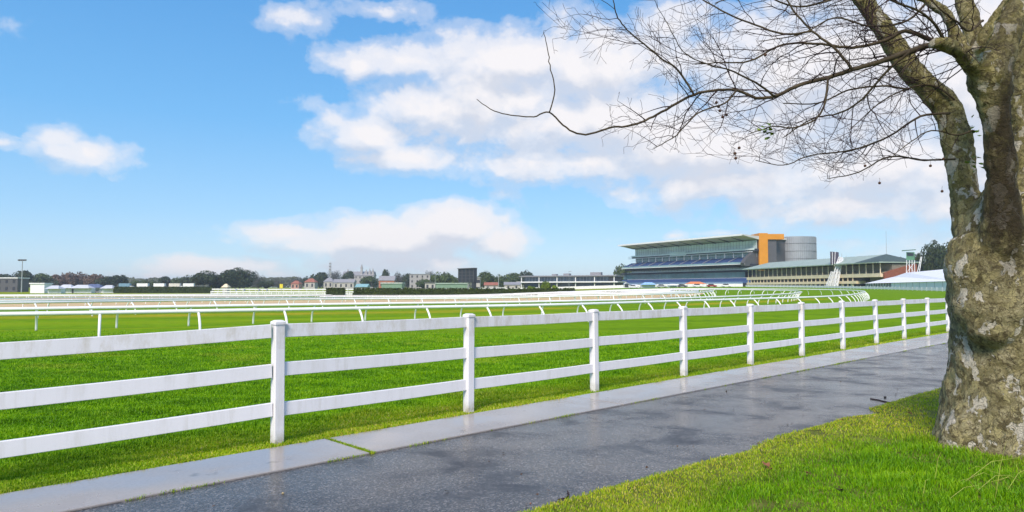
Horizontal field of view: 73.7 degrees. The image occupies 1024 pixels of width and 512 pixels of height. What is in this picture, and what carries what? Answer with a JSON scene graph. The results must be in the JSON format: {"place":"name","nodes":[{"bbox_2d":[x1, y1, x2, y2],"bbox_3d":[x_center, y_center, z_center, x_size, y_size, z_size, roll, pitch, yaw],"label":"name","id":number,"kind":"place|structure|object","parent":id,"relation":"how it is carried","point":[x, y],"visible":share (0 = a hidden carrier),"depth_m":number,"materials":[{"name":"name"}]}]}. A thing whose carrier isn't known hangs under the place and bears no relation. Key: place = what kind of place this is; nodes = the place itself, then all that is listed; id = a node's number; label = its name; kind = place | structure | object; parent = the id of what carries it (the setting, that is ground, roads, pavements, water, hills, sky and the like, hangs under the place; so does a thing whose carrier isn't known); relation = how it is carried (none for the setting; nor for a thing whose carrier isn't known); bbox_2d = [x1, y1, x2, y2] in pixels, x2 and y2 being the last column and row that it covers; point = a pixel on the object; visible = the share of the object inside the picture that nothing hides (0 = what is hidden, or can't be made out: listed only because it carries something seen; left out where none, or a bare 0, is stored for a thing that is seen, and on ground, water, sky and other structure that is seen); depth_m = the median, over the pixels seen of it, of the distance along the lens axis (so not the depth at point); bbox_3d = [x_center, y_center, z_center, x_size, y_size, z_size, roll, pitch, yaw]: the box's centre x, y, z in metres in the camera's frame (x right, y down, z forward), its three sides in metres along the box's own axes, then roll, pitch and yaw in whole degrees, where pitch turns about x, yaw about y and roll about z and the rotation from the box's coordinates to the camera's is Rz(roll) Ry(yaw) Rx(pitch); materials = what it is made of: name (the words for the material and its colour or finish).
{"place":"outdoors","nodes":[
{"label":"outdoors","id":0,"kind":"place"},
{"bbox_2d":[0,293,702,306],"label":"sand track","id":1,"kind":"structure","parent":0,"point":[284,302],"depth_m":102.77,"materials":[{"name":"beige sand"}]},
{"bbox_2d":[0,290,687,306],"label":"running rail","id":2,"kind":"object","parent":1,"relation":"on","point":[279,296],"visible":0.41,"depth_m":94.10,"materials":[{"name":"white plastic"}]},
{"bbox_2d":[523,289,801,296],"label":"running rail","id":3,"kind":"object","parent":1,"relation":"on","point":[798,294],"visible":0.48,"depth_m":103.45,"materials":[{"name":"white plastic"}]},
{"bbox_2d":[0,287,948,493],"bbox_3d":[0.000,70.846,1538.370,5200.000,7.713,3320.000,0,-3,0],"label":"ground","id":4,"kind":"structure","parent":0,"point":[131,323],"depth_m":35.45,"materials":[{"name":"green plant"}]},
{"bbox_2d":[0,277,29,291],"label":"open stand","id":5,"kind":"object","parent":4,"relation":"on","point":[10,284],"visible":0.96,"depth_m":339.75,"materials":[{"name":"white paint"}]},
{"bbox_2d":[18,259,26,291],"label":"floodlight pole","id":6,"kind":"object","parent":4,"relation":"on","point":[22,260],"visible":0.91,"depth_m":329.83,"materials":[{"name":"metal"}]},
{"bbox_2d":[12,270,37,286],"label":"tree","id":7,"kind":"object","parent":4,"relation":"on","point":[27,274],"visible":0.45,"depth_m":477.26,"materials":[{"name":"green plant"}]},
{"bbox_2d":[29,283,52,292],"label":"box building","id":8,"kind":"structure","parent":4,"relation":"on","point":[37,287],"depth_m":299.68,"materials":[{"name":"white fabric"}]},
{"bbox_2d":[33,273,58,284],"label":"tree","id":9,"kind":"object","parent":4,"relation":"on","point":[41,277],"visible":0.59,"depth_m":496.74,"materials":[{"name":"green plant"}]},
{"bbox_2d":[44,285,65,293],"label":"tent","id":10,"kind":"object","parent":4,"relation":"on","point":[55,289],"visible":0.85,"depth_m":291.61,"materials":[{"name":"grey fabric"}]},
{"bbox_2d":[51,274,75,285],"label":"tree","id":11,"kind":"object","parent":4,"relation":"on","point":[64,280],"visible":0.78,"depth_m":518.64,"materials":[{"name":"brown plant"}]},
{"bbox_2d":[61,285,73,292],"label":"tent","id":12,"kind":"object","parent":4,"relation":"on","point":[68,288],"visible":0.39,"depth_m":301.58,"materials":[{"name":"grey fabric"}]},
{"bbox_2d":[61,272,88,285],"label":"tree","id":13,"kind":"object","parent":4,"relation":"on","point":[80,278],"visible":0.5,"depth_m":537.56,"materials":[{"name":"brown plant"}]},
{"bbox_2d":[71,285,95,292],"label":"tent","id":14,"kind":"object","parent":4,"relation":"on","point":[83,289],"visible":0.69,"depth_m":301.62,"materials":[{"name":"grey fabric"}]},
{"bbox_2d":[83,274,103,284],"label":"tree","id":15,"kind":"object","parent":4,"relation":"on","point":[92,278],"visible":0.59,"depth_m":525.59,"materials":[{"name":"brown plant"}]},
{"bbox_2d":[89,284,106,292],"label":"tent","id":16,"kind":"object","parent":4,"relation":"on","point":[98,288],"visible":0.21,"depth_m":306.59,"materials":[{"name":"blue fabric"}]},
{"bbox_2d":[99,285,114,292],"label":"tent","id":17,"kind":"object","parent":4,"relation":"on","point":[108,290],"visible":0.54,"depth_m":301.60,"materials":[{"name":"grey fabric"}]},
{"bbox_2d":[95,275,120,288],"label":"tree","id":18,"kind":"object","parent":4,"relation":"on","point":[115,280],"visible":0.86,"depth_m":496.19,"materials":[{"name":"green plant"}]},
{"bbox_2d":[118,275,128,283],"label":"tree","id":19,"kind":"object","parent":4,"relation":"on","point":[123,279],"visible":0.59,"depth_m":506.44,"materials":[{"name":"green plant"}]},
{"bbox_2d":[0,295,289,297],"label":"running rail","id":20,"kind":"object","parent":4,"relation":"on","point":[101,295],"visible":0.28,"depth_m":155.10,"materials":[{"name":"white plastic"}]},
{"bbox_2d":[140,280,156,285],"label":"tree","id":21,"kind":"object","parent":4,"relation":"on","point":[149,282],"visible":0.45,"depth_m":558.28,"materials":[{"name":"green plant"}]},
{"bbox_2d":[0,294,312,297],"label":"running rail","id":22,"kind":"object","parent":4,"relation":"on","point":[93,294],"visible":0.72,"depth_m":186.53,"materials":[{"name":"white plastic"}]},
{"bbox_2d":[153,283,168,286],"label":"truck","id":23,"kind":"object","parent":4,"relation":"on","point":[159,284],"visible":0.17,"depth_m":478.39,"materials":[{"name":"white metal"}]},
{"bbox_2d":[113,286,213,292],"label":"clipped hedge","id":24,"kind":"object","parent":4,"relation":"on","point":[158,289],"visible":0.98,"depth_m":299.61,"materials":[{"name":"green plant"}]},
{"bbox_2d":[157,276,170,285],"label":"tree","id":25,"kind":"object","parent":4,"relation":"on","point":[165,279],"visible":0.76,"depth_m":557.15,"materials":[{"name":"green plant"}]},
{"bbox_2d":[169,283,182,286],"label":"truck","id":26,"kind":"object","parent":4,"relation":"on","point":[174,284],"visible":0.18,"depth_m":478.39,"materials":[{"name":"white paint"}]},
{"bbox_2d":[170,277,182,285],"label":"tree","id":27,"kind":"object","parent":4,"relation":"on","point":[173,280],"visible":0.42,"depth_m":557.56,"materials":[{"name":"green plant"}]},
{"bbox_2d":[183,283,194,286],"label":"truck","id":28,"kind":"object","parent":4,"relation":"on","point":[188,284],"visible":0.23,"depth_m":478.39,"materials":[{"name":"white metal"}]},
{"bbox_2d":[180,275,198,285],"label":"tree","id":29,"kind":"object","parent":4,"relation":"on","point":[186,279],"visible":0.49,"depth_m":536.24,"materials":[{"name":"green plant"}]},
{"bbox_2d":[191,270,227,288],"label":"tree","id":30,"kind":"object","parent":4,"relation":"on","point":[214,280],"visible":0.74,"depth_m":443.15,"materials":[{"name":"green plant"}]},
{"bbox_2d":[222,284,229,292],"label":"hut","id":31,"kind":"object","parent":4,"relation":"on","point":[226,286],"visible":0.8,"depth_m":299.74,"materials":[{"name":"paint"}]},
{"bbox_2d":[219,267,257,288],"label":"tree","id":32,"kind":"object","parent":4,"relation":"on","point":[239,279],"visible":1,"depth_m":440.59,"materials":[{"name":"green plant"}]},
{"bbox_2d":[0,293,511,299],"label":"running rail","id":33,"kind":"object","parent":4,"relation":"on","point":[252,295],"visible":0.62,"depth_m":135.02,"materials":[{"name":"white plastic"}]},
{"bbox_2d":[252,271,266,288],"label":"tree","id":34,"kind":"object","parent":4,"relation":"on","point":[257,281],"visible":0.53,"depth_m":519.00,"materials":[{"name":"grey plant"}]},
{"bbox_2d":[257,280,274,288],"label":"tree","id":35,"kind":"object","parent":4,"relation":"on","point":[266,285],"visible":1,"depth_m":477.92,"materials":[{"name":"green plant"}]},
{"bbox_2d":[271,277,285,287],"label":"tree","id":36,"kind":"object","parent":4,"relation":"on","point":[277,283],"visible":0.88,"depth_m":597.09,"materials":[{"name":"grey plant"}]},
{"bbox_2d":[210,291,353,294],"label":"boundary fence","id":37,"kind":"object","parent":4,"relation":"on","point":[264,293],"visible":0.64,"depth_m":232.64,"materials":[{"name":"white paint"}]},
{"bbox_2d":[47,276,523,287],"bbox_3d":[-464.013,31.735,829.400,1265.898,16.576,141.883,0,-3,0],"label":"wood","id":38,"kind":"object","parent":4,"relation":"on","point":[285,279],"visible":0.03,"depth_m":779.69,"materials":[{"name":"green plant"}]},
{"bbox_2d":[288,277,303,286],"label":"tree","id":39,"kind":"object","parent":4,"relation":"on","point":[298,279],"visible":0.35,"depth_m":620.73,"materials":[{"name":"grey plant"}]},
{"bbox_2d":[291,281,301,288],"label":"house","id":40,"kind":"structure","parent":4,"relation":"on","point":[296,284],"depth_m":499.56,"materials":[{"name":"brick"}]},
{"bbox_2d":[304,278,317,288],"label":"house","id":41,"kind":"structure","parent":4,"relation":"on","point":[310,283],"depth_m":519.59,"materials":[{"name":"paint"}]},
{"bbox_2d":[309,272,327,287],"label":"tree","id":42,"kind":"object","parent":4,"relation":"on","point":[319,277],"visible":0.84,"depth_m":595.21,"materials":[{"name":"green plant"}]},
{"bbox_2d":[323,278,333,288],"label":"house","id":43,"kind":"structure","parent":4,"relation":"on","point":[328,282],"depth_m":539.54,"materials":[{"name":"paint"}]},
{"bbox_2d":[327,270,342,279],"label":"tree","id":44,"kind":"object","parent":4,"relation":"on","point":[334,275],"visible":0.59,"depth_m":637.74,"materials":[{"name":"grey plant"}]},
{"bbox_2d":[325,287,345,294],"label":"clipped hedge","id":45,"kind":"object","parent":4,"relation":"on","point":[335,291],"visible":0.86,"depth_m":169.72,"materials":[{"name":"green plant"}]},
{"bbox_2d":[14,290,673,299],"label":"running rail","id":46,"kind":"object","parent":4,"relation":"on","point":[266,294],"visible":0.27,"depth_m":147.91,"materials":[{"name":"white plastic"}]},
{"bbox_2d":[333,279,356,288],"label":"house","id":47,"kind":"structure","parent":4,"relation":"on","point":[343,283],"depth_m":519.55,"materials":[{"name":"paint"}]},
{"bbox_2d":[341,271,354,278],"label":"tree","id":48,"kind":"object","parent":4,"relation":"on","point":[349,275],"visible":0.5,"depth_m":657.52,"materials":[{"name":"green plant"}]},
{"bbox_2d":[0,291,698,310],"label":"running rail","id":49,"kind":"object","parent":4,"relation":"on","point":[310,297],"visible":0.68,"depth_m":72.40,"materials":[{"name":"white plastic"}]},
{"bbox_2d":[0,291,712,317],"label":"running rail","id":50,"kind":"object","parent":4,"relation":"on","point":[110,301],"visible":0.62,"depth_m":54.09,"materials":[{"name":"white plastic"}]},
{"bbox_2d":[212,287,505,293],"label":"boundary fence","id":51,"kind":"object","parent":4,"relation":"on","point":[230,289],"visible":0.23,"depth_m":290.90,"materials":[{"name":"white paint"}]},
{"bbox_2d":[342,264,376,287],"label":"spired hall","id":52,"kind":"structure","parent":4,"relation":"on","point":[358,276],"depth_m":680.98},
{"bbox_2d":[355,284,370,287],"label":"shed","id":53,"kind":"structure","parent":4,"relation":"on","point":[362,285],"depth_m":331.37,"materials":[{"name":"paint"}]},
{"bbox_2d":[360,276,378,287],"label":"tree","id":54,"kind":"object","parent":4,"relation":"on","point":[371,280],"visible":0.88,"depth_m":556.35,"materials":[{"name":"green plant"}]},
{"bbox_2d":[378,276,396,287],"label":"house","id":55,"kind":"structure","parent":4,"relation":"on","point":[386,279],"depth_m":520.26,"materials":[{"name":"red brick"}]},
{"bbox_2d":[381,283,404,288],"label":"shed","id":56,"kind":"structure","parent":4,"relation":"on","point":[393,285],"depth_m":319.68,"materials":[{"name":"green metal"}]},
{"bbox_2d":[394,272,403,282],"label":"tree","id":57,"kind":"object","parent":4,"relation":"on","point":[398,277],"visible":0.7,"depth_m":619.45,"materials":[{"name":"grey plant"}]},
{"bbox_2d":[0,292,800,330],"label":"running rail","id":58,"kind":"object","parent":4,"relation":"on","point":[225,305],"visible":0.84,"depth_m":32.66,"materials":[{"name":"white plastic"}]},
{"bbox_2d":[401,273,410,287],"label":"tree","id":59,"kind":"object","parent":4,"relation":"on","point":[406,279],"visible":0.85,"depth_m":617.05,"materials":[{"name":"green plant"}]},
{"bbox_2d":[409,274,431,288],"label":"house","id":60,"kind":"structure","parent":4,"relation":"on","point":[414,278],"depth_m":559.71,"materials":[{"name":"white paint"}]},
{"bbox_2d":[415,278,430,287],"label":"tree","id":61,"kind":"object","parent":4,"relation":"on","point":[421,284],"visible":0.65,"depth_m":475.87,"materials":[{"name":"green plant"}]},
{"bbox_2d":[424,282,436,288],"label":"house","id":62,"kind":"structure","parent":4,"relation":"on","point":[430,285],"depth_m":399.60,"materials":[{"name":"paint"}]},
{"bbox_2d":[0,292,866,335],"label":"running rail","id":63,"kind":"object","parent":4,"relation":"on","point":[98,313],"visible":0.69,"depth_m":26.17,"materials":[{"name":"white plastic"}]},
{"bbox_2d":[430,272,451,282],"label":"tree","id":64,"kind":"object","parent":4,"relation":"on","point":[441,278],"visible":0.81,"depth_m":466.37,"materials":[{"name":"green plant"}]},
{"bbox_2d":[435,283,466,288],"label":"shed","id":65,"kind":"structure","parent":4,"relation":"on","point":[451,285],"depth_m":329.67,"materials":[{"name":"green metal"}]},
{"bbox_2d":[448,274,458,282],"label":"tree","id":66,"kind":"object","parent":4,"relation":"on","point":[453,279],"visible":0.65,"depth_m":466.96,"materials":[{"name":"green plant"}]},
{"bbox_2d":[352,287,574,297],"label":"clipped hedge","id":67,"kind":"object","parent":4,"relation":"on","point":[413,291],"visible":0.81,"depth_m":164.76,"materials":[{"name":"green plant"}]},
{"bbox_2d":[457,268,476,288],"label":"video board","id":68,"kind":"object","parent":4,"relation":"on","point":[467,275],"visible":0.94,"depth_m":293.68,"materials":[{"name":"metal"}]},
{"bbox_2d":[319,290,621,301],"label":"running rail","id":69,"kind":"object","parent":4,"relation":"on","point":[447,296],"visible":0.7,"depth_m":108.18,"materials":[{"name":"white plastic"}]},
{"bbox_2d":[0,298,949,458],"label":"post and rail fence","id":70,"kind":"object","parent":4,"relation":"on","point":[276,371],"visible":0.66,"depth_m":7.78,"materials":[{"name":"white paint"}]},
{"bbox_2d":[476,277,480,287],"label":"kiosk","id":71,"kind":"object","parent":4,"relation":"on","point":[478,283],"visible":0.51,"depth_m":319.73,"materials":[{"name":"paint"}]},
{"bbox_2d":[477,270,494,286],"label":"tree","id":72,"kind":"object","parent":4,"relation":"on","point":[485,276],"visible":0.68,"depth_m":494.97,"materials":[{"name":"green plant"}]},
{"bbox_2d":[484,282,497,287],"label":"house","id":73,"kind":"structure","parent":4,"relation":"on","point":[490,284],"depth_m":400.31,"materials":[{"name":"paint"}]},
{"bbox_2d":[491,274,504,285],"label":"tree","id":74,"kind":"object","parent":4,"relation":"on","point":[501,280],"visible":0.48,"depth_m":497.66,"materials":[{"name":"green plant"}]},
{"bbox_2d":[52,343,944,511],"bbox_3d":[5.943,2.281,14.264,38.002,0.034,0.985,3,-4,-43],"label":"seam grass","id":75,"kind":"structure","parent":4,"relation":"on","point":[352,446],"depth_m":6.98,"materials":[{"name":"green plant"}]},
{"bbox_2d":[499,273,520,286],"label":"tree","id":76,"kind":"object","parent":4,"relation":"on","point":[513,277],"visible":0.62,"depth_m":535.26,"materials":[{"name":"green plant"}]},
{"bbox_2d":[504,282,520,287],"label":"house","id":77,"kind":"structure","parent":4,"relation":"on","point":[512,284],"depth_m":419.66,"materials":[{"name":"paint"}]},
{"bbox_2d":[519,270,533,287],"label":"tree","id":78,"kind":"object","parent":4,"relation":"on","point":[526,273],"visible":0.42,"depth_m":556.32,"materials":[{"name":"green plant"}]},
{"bbox_2d":[540,280,551,288],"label":"bush","id":79,"kind":"object","parent":4,"relation":"on","point":[546,285],"visible":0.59,"depth_m":183.95,"materials":[{"name":"green plant"}]},
{"bbox_2d":[519,272,625,287],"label":"pavilion","id":80,"kind":"structure","parent":4,"relation":"on","point":[591,279],"depth_m":422.10,"materials":[{"name":"white glass"}]},
{"bbox_2d":[538,289,675,300],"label":"running rail","id":81,"kind":"object","parent":4,"relation":"on","point":[596,292],"visible":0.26,"depth_m":94.50,"materials":[{"name":"white plastic"}]},
{"bbox_2d":[499,289,715,295],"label":"running rail","id":82,"kind":"object","parent":4,"relation":"on","point":[714,294],"visible":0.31,"depth_m":121.93,"materials":[{"name":"white plastic"}]},
{"bbox_2d":[613,263,627,279],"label":"tree","id":83,"kind":"object","parent":4,"relation":"on","point":[619,270],"visible":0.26,"depth_m":515.50,"materials":[{"name":"green plant"}]},
{"bbox_2d":[549,289,698,299],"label":"running rail","id":84,"kind":"object","parent":4,"relation":"on","point":[635,292],"visible":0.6,"depth_m":83.08,"materials":[{"name":"white plastic"}]},
{"bbox_2d":[506,283,742,288],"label":"boundary fence","id":85,"kind":"object","parent":4,"relation":"on","point":[622,286],"visible":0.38,"depth_m":326.83,"materials":[{"name":"white paint"}]},
{"bbox_2d":[640,282,656,287],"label":"tent","id":86,"kind":"object","parent":4,"relation":"on","point":[647,285],"visible":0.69,"depth_m":311.67,"materials":[{"name":"fabric"}]},
{"bbox_2d":[512,288,869,299],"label":"running rail","id":87,"kind":"object","parent":4,"relation":"on","point":[865,294],"visible":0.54,"depth_m":117.02,"materials":[{"name":"white plastic"}]},
{"bbox_2d":[618,234,786,286],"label":"grandstand","id":88,"kind":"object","parent":4,"relation":"on","point":[724,259],"visible":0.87,"depth_m":398.99,"materials":[{"name":"teal glass"}]},
{"bbox_2d":[753,233,783,264],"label":"stair tower","id":89,"kind":"structure","parent":4,"relation":"on","point":[767,252],"depth_m":364.91,"materials":[{"name":"orange paint"}]},
{"bbox_2d":[784,236,816,260],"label":"drum building","id":90,"kind":"structure","parent":4,"relation":"on","point":[797,248],"depth_m":372.54,"materials":[{"name":"metal"}]},
{"bbox_2d":[742,254,920,285],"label":"old grandstand","id":91,"kind":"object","parent":4,"relation":"on","point":[858,270],"visible":0.73,"depth_m":271.14,"materials":[{"name":"white paint"}]},
{"bbox_2d":[826,252,845,285],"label":"judges tower","id":92,"kind":"structure","parent":4,"relation":"on","point":[835,258],"depth_m":261.86,"materials":[{"name":"white metal"}]},
{"bbox_2d":[746,285,945,290],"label":"boundary fence","id":93,"kind":"object","parent":4,"relation":"on","point":[900,288],"visible":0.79,"depth_m":208.02,"materials":[{"name":"white paint"}]},
{"bbox_2d":[864,269,946,290],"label":"marquee","id":94,"kind":"object","parent":4,"relation":"on","point":[932,279],"visible":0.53,"depth_m":186.85,"materials":[{"name":"white fabric"}]},
{"bbox_2d":[902,249,921,272],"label":"lookout hut","id":95,"kind":"object","parent":4,"relation":"on","point":[910,256],"visible":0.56,"depth_m":215.14,"materials":[{"name":"white paint"}]},
{"bbox_2d":[908,253,922,271],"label":"tree","id":96,"kind":"object","parent":4,"relation":"on","point":[917,255],"visible":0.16,"depth_m":297.70,"materials":[{"name":"green plant"}]},
{"bbox_2d":[919,240,943,270],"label":"tree","id":97,"kind":"object","parent":4,"relation":"on","point":[928,258],"visible":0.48,"depth_m":288.83,"materials":[{"name":"green plant"}]},
{"bbox_2d":[934,242,948,269],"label":"tree","id":98,"kind":"object","parent":4,"relation":"on","point":[938,263],"visible":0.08,"depth_m":278.71,"materials":[{"name":"green plant"}]},
{"bbox_2d":[0,333,948,511],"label":"concrete path","id":99,"kind":"structure","parent":0,"point":[89,493],"depth_m":7.17,"materials":[{"name":"grey concrete"}]},
{"bbox_2d":[0,0,1001,287],"label":"sky","id":100,"kind":"structure","parent":0,"point":[142,139],"materials":[{"name":"blue"}]},
{"bbox_2d":[71,343,947,511],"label":"asphalt path","id":101,"kind":"structure","parent":0,"point":[576,454],"depth_m":6.76,"materials":[{"name":"grey asphalt"}]},
{"bbox_2d":[518,387,1023,511],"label":"verge","id":102,"kind":"structure","parent":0,"point":[761,505],"depth_m":5.76,"materials":[{"name":"green plant"}]},
{"bbox_2d":[477,0,1023,459],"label":"plane tree","id":103,"kind":"object","parent":102,"relation":"on","point":[981,400],"visible":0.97,"depth_m":6.45,"materials":[{"name":"brown plant"}]},
{"bbox_2d":[900,444,1023,498],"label":"grass stalks","id":104,"kind":"object","parent":102,"relation":"on","point":[981,473],"depth_m":5.13,"materials":[{"name":"plant"}]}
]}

